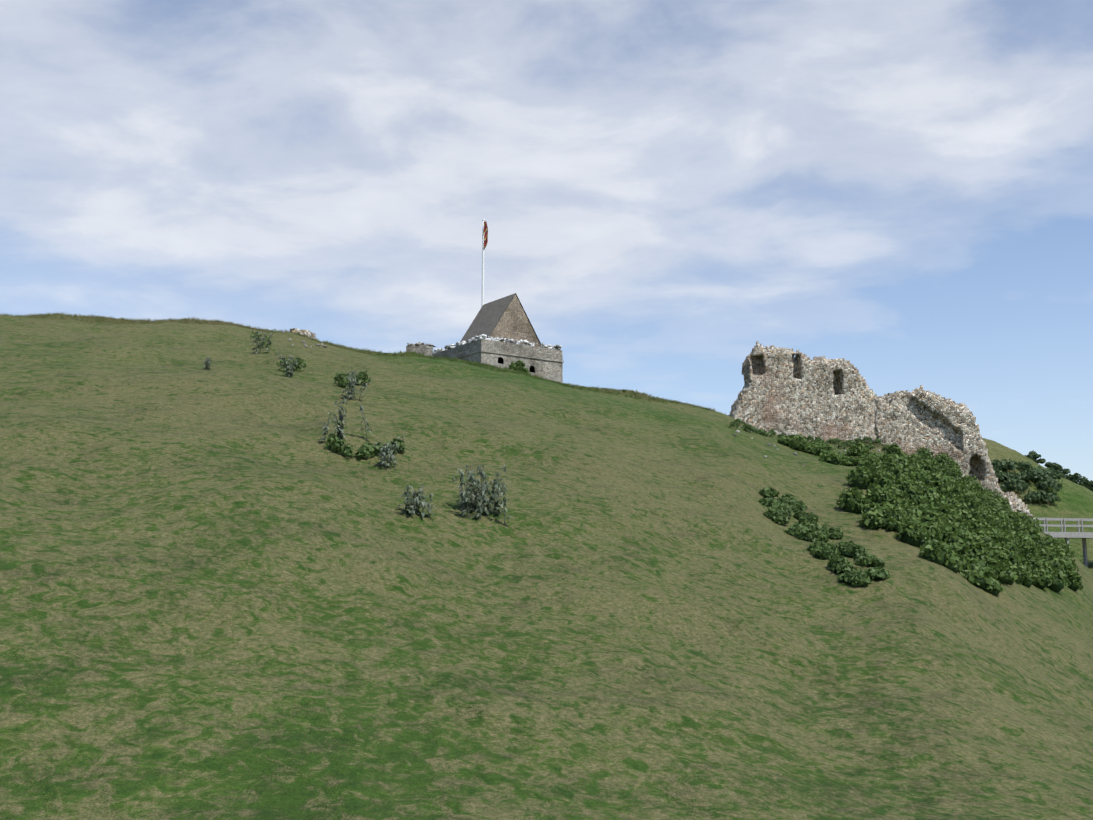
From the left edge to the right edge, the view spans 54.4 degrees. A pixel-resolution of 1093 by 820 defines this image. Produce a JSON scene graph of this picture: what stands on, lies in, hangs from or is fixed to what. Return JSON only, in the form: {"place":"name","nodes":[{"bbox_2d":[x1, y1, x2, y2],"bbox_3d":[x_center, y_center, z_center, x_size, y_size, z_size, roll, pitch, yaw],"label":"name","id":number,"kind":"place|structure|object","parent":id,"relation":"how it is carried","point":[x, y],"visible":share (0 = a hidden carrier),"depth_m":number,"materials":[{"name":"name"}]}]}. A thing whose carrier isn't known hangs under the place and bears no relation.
{"place":"outdoors","nodes":[
{"label":"outdoors","id":0,"kind":"place"},
{"bbox_2d":[0,311,1092,819],"bbox_3d":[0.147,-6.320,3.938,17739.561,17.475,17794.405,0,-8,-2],"label":"ground","id":1,"kind":"structure","parent":0,"point":[232,587],"depth_m":8.74,"materials":[{"name":"green plant"}]},
{"bbox_2d":[250,331,272,348],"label":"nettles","id":2,"kind":"object","parent":1,"relation":"on","point":[266,337],"visible":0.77,"depth_m":22.79,"materials":[{"name":"green plant"}]},
{"bbox_2d":[277,357,307,370],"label":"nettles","id":3,"kind":"object","parent":1,"relation":"on","point":[299,361],"visible":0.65,"depth_m":18.72,"materials":[{"name":"green plant"}]},
{"bbox_2d":[290,328,318,339],"bbox_3d":[-7.738,-1.701,33.202,1.211,1.622,1.497,-6,-10,37],"label":"ruin stub","id":4,"kind":"object","parent":1,"relation":"on","point":[307,332],"visible":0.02,"depth_m":33.09,"materials":[{"name":"beige stone"}]},
{"bbox_2d":[333,370,370,387],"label":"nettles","id":5,"kind":"object","parent":1,"relation":"on","point":[341,378],"visible":0.88,"depth_m":17.32,"materials":[{"name":"green plant"}]},
{"bbox_2d":[203,328,511,525],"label":"tall weeds","id":6,"kind":"object","parent":1,"relation":"on","point":[410,506],"visible":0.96,"depth_m":11.41,"materials":[{"name":"green plant"}]},
{"bbox_2d":[324,434,406,459],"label":"bushes","id":7,"kind":"object","parent":1,"relation":"on","point":[365,449],"visible":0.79,"depth_m":12.76,"materials":[{"name":"green plant"}]},
{"bbox_2d":[406,342,435,357],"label":"curtain wall","id":8,"kind":"structure","parent":1,"relation":"on","point":[423,348],"depth_m":83.23,"materials":[{"name":"stone"}]},
{"bbox_2d":[433,339,563,382],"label":"tower walls","id":9,"kind":"structure","parent":1,"relation":"on","point":[544,363],"depth_m":79.45,"materials":[{"name":"grey stone"}]},
{"bbox_2d":[481,219,484,306],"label":"flagpole","id":10,"kind":"object","parent":9,"relation":"on","point":[483,263],"visible":0.81,"depth_m":84.93,"materials":[{"name":"white metal"}]},
{"bbox_2d":[483,221,487,248],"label":"flag","id":11,"kind":"object","parent":10,"relation":"attached to","point":[485,233],"visible":0.9,"depth_m":85.25,"materials":[{"name":"fabric"}]},
{"bbox_2d":[432,334,561,353],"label":"tower parapet flints","id":12,"kind":"object","parent":9,"relation":"on","point":[483,336],"visible":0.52,"depth_m":79.69,"materials":[{"name":"grey stone"}]},
{"bbox_2d":[460,293,540,346],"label":"roof","id":13,"kind":"structure","parent":9,"relation":"on","point":[505,317],"depth_m":80.87,"materials":[{"name":"grey stone"}]},
{"bbox_2d":[508,360,529,372],"bbox_3d":[-0.879,-1.319,33.811,0.731,0.584,0.752,0,-8,-2],"label":"bush","id":14,"kind":"object","parent":1,"relation":"on","point":[515,366],"depth_m":33.68,"materials":[{"name":"green plant"}]},
{"bbox_2d":[288,338,879,464],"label":"rocks","id":15,"kind":"object","parent":1,"relation":"on","point":[738,431],"visible":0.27,"depth_m":26.28,"materials":[{"name":"grey stone"}]},
{"bbox_2d":[728,341,891,441],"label":"ruin wall","id":16,"kind":"structure","parent":1,"relation":"on","point":[785,391],"depth_m":81.03,"materials":[{"name":"beige stone"}]},
{"bbox_2d":[729,418,890,450],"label":"wall weeds","id":17,"kind":"object","parent":1,"relation":"on","point":[771,432],"depth_m":33.42,"materials":[{"name":"green plant"}]},
{"bbox_2d":[758,486,889,586],"bbox_3d":[3.422,1.514,13.566,0.972,1.380,4.453,0,-8,-2],"label":"bramble","id":18,"kind":"object","parent":1,"relation":"on","point":[780,508],"depth_m":13.32,"materials":[{"name":"green plant"}]},
{"bbox_2d":[775,434,924,469],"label":"bushes","id":19,"kind":"object","parent":1,"relation":"on","point":[826,454],"depth_m":29.15,"materials":[{"name":"green plant"}]},
{"bbox_2d":[875,385,1038,527],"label":"ruin wall","id":20,"kind":"structure","parent":1,"relation":"on","point":[907,422],"depth_m":80.47,"materials":[{"name":"beige stone"}]},
{"bbox_2d":[836,442,1082,595],"bbox_3d":[9.252,1.847,23.005,4.223,3.853,22.748,-3,-9,21],"label":"bramble","id":21,"kind":"object","parent":1,"relation":"on","point":[956,509],"depth_m":16.71,"materials":[{"name":"green plant"}]},
{"bbox_2d":[990,459,1062,503],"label":"scrub","id":22,"kind":"object","parent":1,"relation":"on","point":[1040,474],"visible":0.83,"depth_m":105.49,"materials":[{"name":"green plant"}]},
{"bbox_2d":[1024,450,1092,490],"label":"bushes","id":23,"kind":"object","parent":1,"relation":"on","point":[1055,465],"depth_m":119.83,"materials":[{"name":"green plant"}]},
{"bbox_2d":[1038,518,1092,566],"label":"footbridge","id":24,"kind":"object","parent":1,"relation":"on","point":[1078,534],"visible":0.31,"depth_m":85.27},
{"bbox_2d":[0,0,1092,482],"label":"sky","id":25,"kind":"structure","parent":0,"point":[901,191],"materials":[{"name":"blue"}]}
]}

